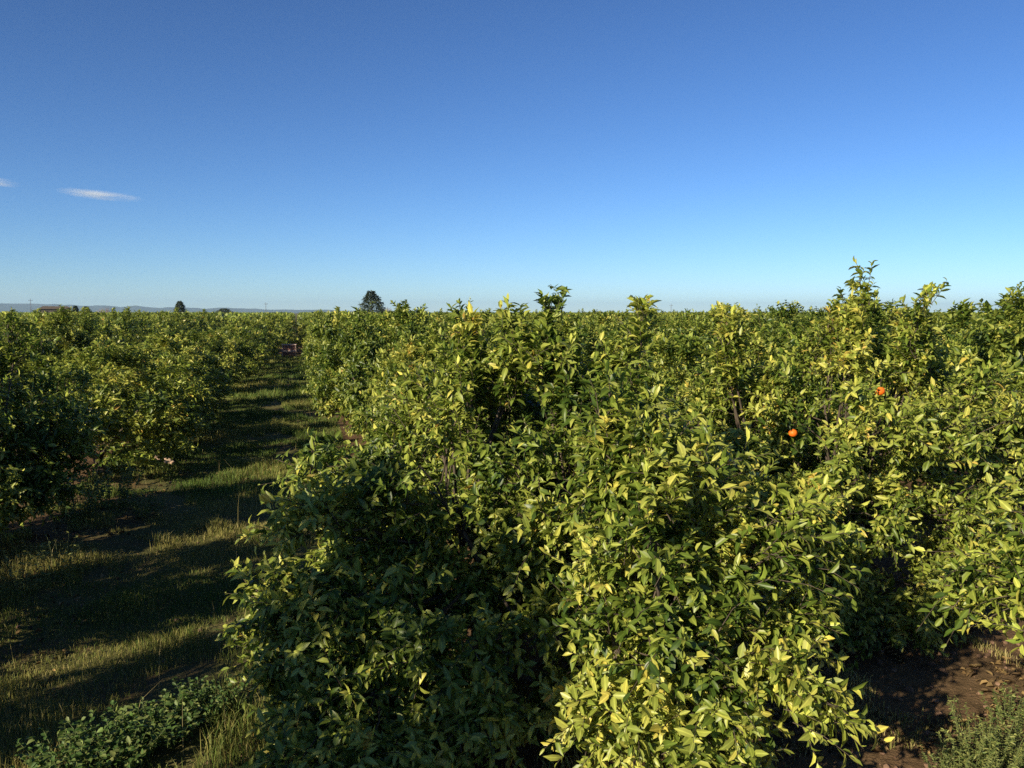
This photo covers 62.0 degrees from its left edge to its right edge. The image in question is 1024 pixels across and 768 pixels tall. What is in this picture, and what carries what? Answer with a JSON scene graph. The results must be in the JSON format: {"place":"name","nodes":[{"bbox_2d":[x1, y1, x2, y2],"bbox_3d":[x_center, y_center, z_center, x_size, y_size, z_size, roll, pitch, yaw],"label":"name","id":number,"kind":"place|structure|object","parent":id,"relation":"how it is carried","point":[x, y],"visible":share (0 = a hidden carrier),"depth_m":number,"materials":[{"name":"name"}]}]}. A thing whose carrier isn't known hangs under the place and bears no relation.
{"place":"outdoors","nodes":[
{"label":"outdoors","id":0,"kind":"place"},
{"bbox_2d":[156,454,174,463],"bbox_3d":[-6.197,1.333,15.125,0.467,0.091,0.122,16,21,14],"label":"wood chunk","id":1,"kind":"object","parent":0,"point":[169,461],"visible":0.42,"depth_m":15.06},
{"bbox_2d":[0,303,374,312],"bbox_3d":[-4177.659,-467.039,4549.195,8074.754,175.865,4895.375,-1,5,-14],"label":"hills","id":2,"kind":"structure","parent":0,"point":[21,307],"depth_m":6148.12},
{"bbox_2d":[0,313,1023,767],"bbox_3d":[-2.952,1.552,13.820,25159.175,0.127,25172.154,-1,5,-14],"label":"ground","id":3,"kind":"structure","parent":0,"point":[962,687],"depth_m":6.79,"materials":[{"name":"soil"}]},
{"bbox_2d":[0,354,23,412],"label":"orange tree","id":4,"kind":"object","parent":3,"relation":"on","point":[3,405],"visible":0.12,"depth_m":18.96,"materials":[{"name":"green plant"}]},
{"bbox_2d":[0,337,48,396],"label":"orange tree","id":5,"kind":"object","parent":3,"relation":"on","point":[23,371],"visible":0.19,"depth_m":21.82,"materials":[{"name":"green plant"}]},
{"bbox_2d":[0,541,59,597],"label":"weed","id":6,"kind":"object","parent":3,"relation":"on","point":[19,574],"visible":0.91,"depth_m":8.28,"materials":[{"name":"green plant"}]},
{"bbox_2d":[0,319,61,390],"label":"orange tree","id":7,"kind":"object","parent":3,"relation":"on","point":[46,353],"visible":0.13,"depth_m":24.66,"materials":[{"name":"green plant"}]},
{"bbox_2d":[20,307,46,319],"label":"orange tree","id":8,"kind":"object","parent":3,"relation":"on","point":[39,313],"visible":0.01,"depth_m":40.42,"materials":[{"name":"green plant"}]},
{"bbox_2d":[16,309,50,318],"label":"orange tree","id":9,"kind":"object","parent":3,"relation":"on","point":[34,311],"visible":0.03,"depth_m":52.15,"materials":[{"name":"green plant"}]},
{"bbox_2d":[39,306,70,312],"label":"farm shed","id":10,"kind":"structure","parent":3,"relation":"on","point":[48,309],"depth_m":217.52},
{"bbox_2d":[0,307,117,541],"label":"orange tree","id":11,"kind":"object","parent":3,"relation":"on","point":[33,474],"visible":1,"depth_m":9.57,"materials":[{"name":"green plant"}]},
{"bbox_2d":[24,531,97,575],"bbox_3d":[-4.692,1.802,8.857,0.624,0.456,0.630,3,5,28],"label":"weed","id":12,"kind":"object","parent":3,"relation":"on","point":[71,554],"visible":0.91,"depth_m":8.87,"materials":[{"name":"green plant"}]},
{"bbox_2d":[15,304,108,388],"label":"orange tree","id":13,"kind":"object","parent":3,"relation":"on","point":[62,325],"visible":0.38,"depth_m":27.58,"materials":[{"name":"green plant"}]},
{"bbox_2d":[10,708,131,767],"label":"weed","id":14,"kind":"object","parent":3,"relation":"on","point":[48,758],"visible":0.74,"depth_m":5.00,"materials":[{"name":"green plant"}]},
{"bbox_2d":[56,475,105,522],"bbox_3d":[-5.612,1.485,11.018,0.713,0.634,0.794,-4,6,-37],"label":"weed","id":15,"kind":"object","parent":3,"relation":"on","point":[90,500],"visible":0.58,"depth_m":10.95,"materials":[{"name":"green plant"}]},
{"bbox_2d":[45,306,125,354],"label":"orange tree","id":16,"kind":"object","parent":3,"relation":"on","point":[104,327],"visible":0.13,"depth_m":30.78,"materials":[{"name":"green plant"}]},
{"bbox_2d":[71,307,109,321],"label":"orange tree","id":17,"kind":"object","parent":3,"relation":"on","point":[88,308],"visible":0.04,"depth_m":49.92,"materials":[{"name":"green plant"}]},
{"bbox_2d":[70,320,129,346],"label":"orange tree","id":18,"kind":"object","parent":3,"relation":"on","point":[115,328],"visible":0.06,"depth_m":34.42,"materials":[{"name":"green plant"}]},
{"bbox_2d":[0,337,216,475],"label":"orange tree","id":19,"kind":"object","parent":3,"relation":"on","point":[174,426],"visible":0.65,"depth_m":13.95,"materials":[{"name":"green plant"}]},
{"bbox_2d":[78,461,144,511],"bbox_3d":[-5.459,1.435,11.536,0.773,0.686,0.861,4,6,40],"label":"weed","id":20,"kind":"object","parent":3,"relation":"on","point":[121,495],"visible":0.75,"depth_m":11.55,"materials":[{"name":"green plant"}]},
{"bbox_2d":[61,700,179,767],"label":"weed","id":21,"kind":"object","parent":3,"relation":"on","point":[128,754],"visible":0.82,"depth_m":5.08,"materials":[{"name":"green plant"}]},
{"bbox_2d":[86,307,154,349],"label":"orange tree","id":22,"kind":"object","parent":3,"relation":"on","point":[127,325],"visible":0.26,"depth_m":37.49,"materials":[{"name":"green plant"}]},
{"bbox_2d":[101,306,169,349],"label":"orange tree","id":23,"kind":"object","parent":3,"relation":"on","point":[135,319],"visible":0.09,"depth_m":40.67,"materials":[{"name":"green plant"}]},
{"bbox_2d":[127,310,151,319],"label":"orange tree","id":24,"kind":"object","parent":3,"relation":"on","point":[136,313],"visible":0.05,"depth_m":62.56,"materials":[{"name":"green plant"}]},
{"bbox_2d":[117,315,166,349],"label":"orange tree","id":25,"kind":"object","parent":3,"relation":"on","point":[149,324],"visible":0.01,"depth_m":44.39,"materials":[{"name":"green plant"}]},
{"bbox_2d":[123,483,168,519],"bbox_3d":[-4.743,1.562,11.088,0.596,0.475,0.535,2,5,27],"label":"weed","id":26,"kind":"object","parent":3,"relation":"on","point":[147,507],"visible":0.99,"depth_m":11.06,"materials":[{"name":"green plant"}]},
{"bbox_2d":[81,353,218,446],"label":"orange tree","id":27,"kind":"object","parent":3,"relation":"on","point":[130,377],"visible":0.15,"depth_m":16.96,"materials":[{"name":"green plant"}]},
{"bbox_2d":[78,330,233,416],"bbox_3d":[-8.240,-0.053,19.721,3.714,2.420,3.810,-3,6,-36],"label":"orange tree","id":28,"kind":"object","parent":3,"relation":"on","point":[178,345],"visible":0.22,"depth_m":19.78,"materials":[{"name":"green plant"}]},
{"bbox_2d":[106,682,209,753],"bbox_3d":[-2.227,2.159,5.380,0.581,0.330,0.610,-5,7,-44],"label":"weed","id":29,"kind":"object","parent":3,"relation":"on","point":[175,734],"visible":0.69,"depth_m":5.37,"materials":[{"name":"green plant"}]},
{"bbox_2d":[136,311,179,337],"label":"orange tree","id":30,"kind":"object","parent":3,"relation":"on","point":[172,330],"visible":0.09,"depth_m":47.16,"materials":[{"name":"green plant"}]},
{"bbox_2d":[148,310,188,334],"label":"orange tree","id":31,"kind":"object","parent":3,"relation":"on","point":[176,321],"visible":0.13,"depth_m":50.02,"materials":[{"name":"green plant"}]},
{"bbox_2d":[151,311,195,333],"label":"orange tree","id":32,"kind":"object","parent":3,"relation":"on","point":[162,317],"visible":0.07,"depth_m":53.19,"materials":[{"name":"green plant"}]},
{"bbox_2d":[173,301,185,312],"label":"conifer tree","id":33,"kind":"object","parent":3,"relation":"on","point":[180,306],"visible":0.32,"depth_m":176.08,"materials":[{"name":"green plant"}]},
{"bbox_2d":[158,307,202,333],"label":"orange tree","id":34,"kind":"object","parent":3,"relation":"on","point":[185,313],"visible":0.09,"depth_m":56.48,"materials":[{"name":"green plant"}]},
{"bbox_2d":[185,311,206,330],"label":"orange tree","id":35,"kind":"object","parent":3,"relation":"on","point":[199,319],"visible":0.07,"depth_m":62.26,"materials":[{"name":"green plant"}]},
{"bbox_2d":[152,328,240,396],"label":"orange tree","id":36,"kind":"object","parent":3,"relation":"on","point":[226,367],"visible":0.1,"depth_m":23.70,"materials":[{"name":"green plant"}]},
{"bbox_2d":[186,314,207,332],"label":"orange tree","id":37,"kind":"object","parent":3,"relation":"on","point":[194,319],"visible":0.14,"depth_m":59.88,"materials":[{"name":"green plant"}]},
{"bbox_2d":[160,674,243,725],"bbox_3d":[-2.070,2.144,5.729,0.527,0.285,0.502,-3,5,-28],"label":"weed","id":38,"kind":"object","parent":3,"relation":"on","point":[206,690],"visible":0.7,"depth_m":5.71,"materials":[{"name":"green plant"}]},
{"bbox_2d":[187,312,217,333],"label":"orange tree","id":39,"kind":"object","parent":3,"relation":"on","point":[206,318],"visible":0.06,"depth_m":66.13,"materials":[{"name":"green plant"}]},
{"bbox_2d":[193,309,220,323],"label":"orange tree","id":40,"kind":"object","parent":3,"relation":"on","point":[213,316],"visible":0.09,"depth_m":72.18,"materials":[{"name":"green plant"}]},
{"bbox_2d":[194,418,220,441],"bbox_3d":[-6.397,0.977,17.803,0.728,0.581,0.654,-4,6,-42],"label":"weed","id":41,"kind":"object","parent":3,"relation":"on","point":[198,435],"visible":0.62,"depth_m":17.72,"materials":[{"name":"green plant"}]},
{"bbox_2d":[193,311,221,331],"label":"orange tree","id":42,"kind":"object","parent":3,"relation":"on","point":[214,324],"visible":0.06,"depth_m":69.20,"materials":[{"name":"green plant"}]},
{"bbox_2d":[196,329,248,387],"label":"orange tree","id":43,"kind":"object","parent":3,"relation":"on","point":[232,349],"visible":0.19,"depth_m":28.03,"materials":[{"name":"green plant"}]},
{"bbox_2d":[216,308,232,313],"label":"conifer tree","id":44,"kind":"object","parent":3,"relation":"on","point":[225,310],"visible":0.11,"depth_m":141.28,"materials":[{"name":"green plant"}]},
{"bbox_2d":[213,331,261,381],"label":"orange tree","id":45,"kind":"object","parent":3,"relation":"on","point":[246,351],"visible":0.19,"depth_m":31.28,"materials":[{"name":"green plant"}]},
{"bbox_2d":[207,317,270,368],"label":"orange tree","id":46,"kind":"object","parent":3,"relation":"on","point":[235,322],"visible":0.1,"depth_m":38.77,"materials":[{"name":"green plant"}]},
{"bbox_2d":[210,323,269,370],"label":"orange tree","id":47,"kind":"object","parent":3,"relation":"on","point":[259,349],"visible":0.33,"depth_m":35.37,"materials":[{"name":"green plant"}]},
{"bbox_2d":[227,316,280,359],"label":"orange tree","id":48,"kind":"object","parent":3,"relation":"on","point":[273,350],"visible":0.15,"depth_m":42.39,"materials":[{"name":"green plant"}]},
{"bbox_2d":[247,324,283,348],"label":"orange tree","id":49,"kind":"object","parent":3,"relation":"on","point":[273,337],"visible":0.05,"depth_m":50.01,"materials":[{"name":"green plant"}]},
{"bbox_2d":[249,312,287,339],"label":"orange tree","id":50,"kind":"object","parent":3,"relation":"on","point":[261,316],"visible":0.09,"depth_m":58.80,"materials":[{"name":"green plant"}]},
{"bbox_2d":[254,313,301,347],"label":"orange tree","id":51,"kind":"object","parent":3,"relation":"on","point":[272,319],"visible":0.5,"depth_m":54.10,"materials":[{"name":"green plant"}]},
{"bbox_2d":[281,351,296,357],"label":"field crate","id":52,"kind":"object","parent":3,"relation":"on","point":[293,353],"visible":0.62,"depth_m":50.95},
{"bbox_2d":[281,344,296,350],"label":"field crate","id":53,"kind":"object","parent":52,"relation":"on","point":[288,347],"visible":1,"depth_m":50.90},
{"bbox_2d":[274,314,308,348],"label":"orange tree","id":54,"kind":"object","parent":3,"relation":"on","point":[299,330],"visible":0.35,"depth_m":57.34,"materials":[{"name":"green plant"}]},
{"bbox_2d":[302,317,321,344],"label":"orange tree","id":55,"kind":"object","parent":3,"relation":"on","point":[305,341],"visible":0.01,"depth_m":47.21,"materials":[{"name":"green plant"}]},
{"bbox_2d":[302,309,324,325],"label":"orange tree","id":56,"kind":"object","parent":3,"relation":"on","point":[307,318],"visible":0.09,"depth_m":72.40,"materials":[{"name":"green plant"}]},
{"bbox_2d":[304,311,333,335],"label":"orange tree","id":57,"kind":"object","parent":3,"relation":"on","point":[311,326],"visible":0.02,"depth_m":43.76,"materials":[{"name":"green plant"}]},
{"bbox_2d":[308,312,340,338],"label":"orange tree","id":58,"kind":"object","parent":3,"relation":"on","point":[321,320],"visible":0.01,"depth_m":37.79,"materials":[{"name":"green plant"}]},
{"bbox_2d":[302,312,352,379],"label":"orange tree","id":59,"kind":"object","parent":3,"relation":"on","point":[313,340],"visible":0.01,"depth_m":31.27,"materials":[{"name":"green plant"}]},
{"bbox_2d":[305,305,350,343],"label":"orange tree","id":60,"kind":"object","parent":3,"relation":"on","point":[317,316],"visible":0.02,"depth_m":40.96,"materials":[{"name":"green plant"}]},
{"bbox_2d":[316,309,366,333],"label":"orange tree","id":61,"kind":"object","parent":3,"relation":"on","point":[332,318],"depth_m":34.37,"materials":[{"name":"green plant"}]},
{"bbox_2d":[296,309,390,400],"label":"orange tree","id":62,"kind":"object","parent":3,"relation":"on","point":[308,350],"visible":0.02,"depth_m":21.59,"materials":[{"name":"green plant"}]},
{"bbox_2d":[309,310,395,424],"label":"orange tree","id":63,"kind":"object","parent":3,"relation":"on","point":[381,323],"visible":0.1,"depth_m":18.30,"materials":[{"name":"green plant"}]},
{"bbox_2d":[357,290,385,313],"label":"conifer tree","id":64,"kind":"object","parent":3,"relation":"on","point":[378,306],"visible":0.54,"depth_m":131.99,"materials":[{"name":"green plant"}]},
{"bbox_2d":[302,299,447,439],"bbox_3d":[-2.234,-0.062,15.875,3.265,3.020,3.424,0,5,1],"label":"orange tree","id":65,"kind":"object","parent":3,"relation":"on","point":[365,346],"visible":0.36,"depth_m":15.38,"materials":[{"name":"green plant"}]},
{"bbox_2d":[346,316,511,448],"bbox_3d":[-1.190,0.371,12.581,2.820,2.773,2.351,2,5,18],"label":"orange tree","id":66,"kind":"object","parent":3,"relation":"on","point":[407,349],"visible":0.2,"depth_m":12.27,"materials":[{"name":"green plant"}]},
{"bbox_2d":[409,311,450,324],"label":"orange tree","id":67,"kind":"object","parent":3,"relation":"on","point":[441,315],"visible":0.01,"depth_m":33.29,"materials":[{"name":"green plant"}]},
{"bbox_2d":[347,298,583,551],"bbox_3d":[-0.359,0.514,9.510,2.989,2.977,2.979,-1,5,-14],"label":"orange tree","id":68,"kind":"object","parent":3,"relation":"on","point":[430,464],"visible":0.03,"depth_m":9.07,"materials":[{"name":"green plant"}]},
{"bbox_2d":[436,313,494,342],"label":"orange tree","id":69,"kind":"object","parent":3,"relation":"on","point":[443,322],"depth_m":26.46,"materials":[{"name":"green plant"}]},
{"bbox_2d":[212,284,745,767],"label":"orange tree","id":70,"kind":"object","parent":3,"relation":"on","point":[400,584],"visible":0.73,"depth_m":5.18,"materials":[{"name":"green plant"}]},
{"bbox_2d":[0,311,983,328],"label":"orchard","id":71,"kind":"object","parent":3,"relation":"on","point":[224,317],"visible":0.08,"depth_m":104.60,"materials":[{"name":"green plant"}]},
{"bbox_2d":[476,310,533,341],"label":"orange tree","id":72,"kind":"object","parent":3,"relation":"on","point":[486,317],"visible":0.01,"depth_m":24.00,"materials":[{"name":"green plant"}]},
{"bbox_2d":[479,315,531,343],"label":"orange tree","id":73,"kind":"object","parent":3,"relation":"on","point":[494,328],"depth_m":20.59,"materials":[{"name":"green plant"}]},
{"bbox_2d":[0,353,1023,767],"bbox_3d":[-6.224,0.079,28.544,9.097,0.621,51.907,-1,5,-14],"label":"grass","id":74,"kind":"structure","parent":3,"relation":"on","point":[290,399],"depth_m":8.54,"materials":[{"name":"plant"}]},
{"bbox_2d":[0,418,1023,767],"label":"leaf litter","id":75,"kind":"object","parent":3,"relation":"on","point":[970,672],"visible":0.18,"depth_m":6.00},
{"bbox_2d":[511,308,532,324],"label":"orange tree","id":76,"kind":"object","parent":3,"relation":"on","point":[528,317],"visible":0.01,"depth_m":35.74,"materials":[{"name":"green plant"}]},
{"bbox_2d":[519,317,601,357],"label":"orange tree","id":77,"kind":"object","parent":3,"relation":"on","point":[556,329],"depth_m":17.52,"materials":[{"name":"green plant"}]},
{"bbox_2d":[534,312,587,333],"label":"orange tree","id":78,"kind":"object","parent":3,"relation":"on","point":[574,318],"visible":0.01,"depth_m":29.51,"materials":[{"name":"green plant"}]},
{"bbox_2d":[568,308,590,320],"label":"orange tree","id":79,"kind":"object","parent":3,"relation":"on","point":[588,314],"visible":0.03,"depth_m":64.78,"materials":[{"name":"green plant"}]},
{"bbox_2d":[583,309,595,319],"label":"orange tree","id":80,"kind":"object","parent":3,"relation":"on","point":[592,315],"visible":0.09,"depth_m":61.43,"materials":[{"name":"green plant"}]},
{"bbox_2d":[528,314,686,399],"bbox_3d":[1.721,0.200,14.482,3.059,2.781,3.370,0,5,3],"label":"orange tree","id":81,"kind":"object","parent":3,"relation":"on","point":[569,328],"visible":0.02,"depth_m":14.50,"materials":[{"name":"green plant"}]},
{"bbox_2d":[580,309,637,352],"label":"orange tree","id":82,"kind":"object","parent":3,"relation":"on","point":[604,318],"visible":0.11,"depth_m":26.37,"materials":[{"name":"green plant"}]},
{"bbox_2d":[580,306,699,354],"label":"orange tree","id":83,"kind":"object","parent":3,"relation":"on","point":[652,325],"visible":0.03,"depth_m":23.10,"materials":[{"name":"green plant"}]},
{"bbox_2d":[656,311,680,325],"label":"orange tree","id":84,"kind":"object","parent":3,"relation":"on","point":[668,321],"visible":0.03,"depth_m":40.34,"materials":[{"name":"green plant"}]},
{"bbox_2d":[658,311,696,326],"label":"orange tree","id":85,"kind":"object","parent":3,"relation":"on","point":[675,315],"visible":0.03,"depth_m":48.72,"materials":[{"name":"green plant"}]},
{"bbox_2d":[643,303,750,401],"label":"orange tree","id":86,"kind":"object","parent":3,"relation":"on","point":[686,318],"visible":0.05,"depth_m":20.21,"materials":[{"name":"green plant"}]},
{"bbox_2d":[539,359,893,767],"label":"orange tree","id":87,"kind":"object","parent":3,"relation":"on","point":[656,670],"visible":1,"depth_m":4.30,"materials":[{"name":"green plant"}]},
{"bbox_2d":[634,326,818,470],"bbox_3d":[2.642,0.505,11.694,3.517,2.604,3.037,0,5,0],"label":"orange tree","id":88,"kind":"object","parent":3,"relation":"on","point":[685,346],"visible":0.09,"depth_m":11.02,"materials":[{"name":"green plant"}]},
{"bbox_2d":[691,302,779,371],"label":"orange tree","id":89,"kind":"object","parent":3,"relation":"on","point":[749,320],"visible":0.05,"depth_m":25.59,"materials":[{"name":"green plant"}]},
{"bbox_2d":[682,300,841,416],"bbox_3d":[5.043,-0.206,17.443,3.436,3.027,3.036,-4,6,-36],"label":"orange tree","id":90,"kind":"object","parent":3,"relation":"on","point":[776,341],"visible":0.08,"depth_m":16.98,"materials":[{"name":"green plant"}]},
{"bbox_2d":[752,307,784,328],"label":"orange tree","id":91,"kind":"object","parent":3,"relation":"on","point":[775,317],"visible":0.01,"depth_m":38.88,"materials":[{"name":"green plant"}]},
{"bbox_2d":[765,306,832,337],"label":"orange tree","id":92,"kind":"object","parent":3,"relation":"on","point":[819,313],"visible":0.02,"depth_m":22.60,"materials":[{"name":"green plant"}]},
{"bbox_2d":[654,256,1023,673],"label":"orange tree","id":93,"kind":"object","parent":3,"relation":"on","point":[847,443],"visible":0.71,"depth_m":7.28,"materials":[{"name":"green plant"}]},
{"bbox_2d":[760,295,965,473],"bbox_3d":[6.016,0.057,14.504,3.374,3.133,3.818,-4,6,-41],"label":"orange tree","id":94,"kind":"object","parent":3,"relation":"on","point":[876,321],"visible":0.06,"depth_m":13.72,"materials":[{"name":"green plant"}]},
{"bbox_2d":[824,297,957,381],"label":"orange tree","id":95,"kind":"object","parent":3,"relation":"on","point":[890,306],"visible":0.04,"depth_m":19.24,"materials":[{"name":"green plant"}]},
{"bbox_2d":[872,310,963,355],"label":"orange tree","id":96,"kind":"object","parent":3,"relation":"on","point":[934,316],"visible":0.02,"depth_m":24.05,"materials":[{"name":"green plant"}]},
{"bbox_2d":[868,281,1023,508],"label":"orange tree","id":97,"kind":"object","parent":3,"relation":"on","point":[1006,338],"visible":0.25,"depth_m":10.53,"materials":[{"name":"green plant"}]},
{"bbox_2d":[918,731,1003,767],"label":"weed","id":98,"kind":"object","parent":3,"relation":"on","point":[946,752],"visible":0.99,"depth_m":4.85,"materials":[{"name":"green plant"}]},
{"bbox_2d":[914,463,1023,658],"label":"orange tree","id":99,"kind":"object","parent":3,"relation":"on","point":[1006,580],"visible":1,"depth_m":4.69,"materials":[{"name":"green plant"}]},
{"bbox_2d":[938,318,1023,435],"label":"orange tree","id":100,"kind":"object","parent":3,"relation":"on","point":[983,348],"visible":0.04,"depth_m":16.32,"materials":[{"name":"green plant"}]},
{"bbox_2d":[939,696,1023,767],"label":"weed","id":101,"kind":"object","parent":3,"relation":"on","point":[983,758],"visible":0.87,"depth_m":4.99,"materials":[{"name":"green plant"}]},
{"bbox_2d":[955,301,1023,369],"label":"orange tree","id":102,"kind":"object","parent":3,"relation":"on","point":[984,317],"visible":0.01,"depth_m":20.96,"materials":[{"name":"green plant"}]},
{"bbox_2d":[974,711,1023,767],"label":"weed","id":103,"kind":"object","parent":3,"relation":"on","point":[1012,746],"visible":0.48,"depth_m":5.10,"materials":[{"name":"green plant"}]},
{"bbox_2d":[979,682,1023,729],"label":"weed","id":104,"kind":"object","parent":3,"relation":"on","point":[1021,711],"visible":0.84,"depth_m":5.65,"materials":[{"name":"green plant"}]},
{"bbox_2d":[0,0,1023,312],"label":"sky","id":105,"kind":"structure","parent":0,"point":[695,155],"materials":[{"name":"blue"}]},
{"bbox_2d":[9,437,1023,767],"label":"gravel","id":106,"kind":"structure","parent":0,"point":[909,689],"depth_m":6.45,"materials":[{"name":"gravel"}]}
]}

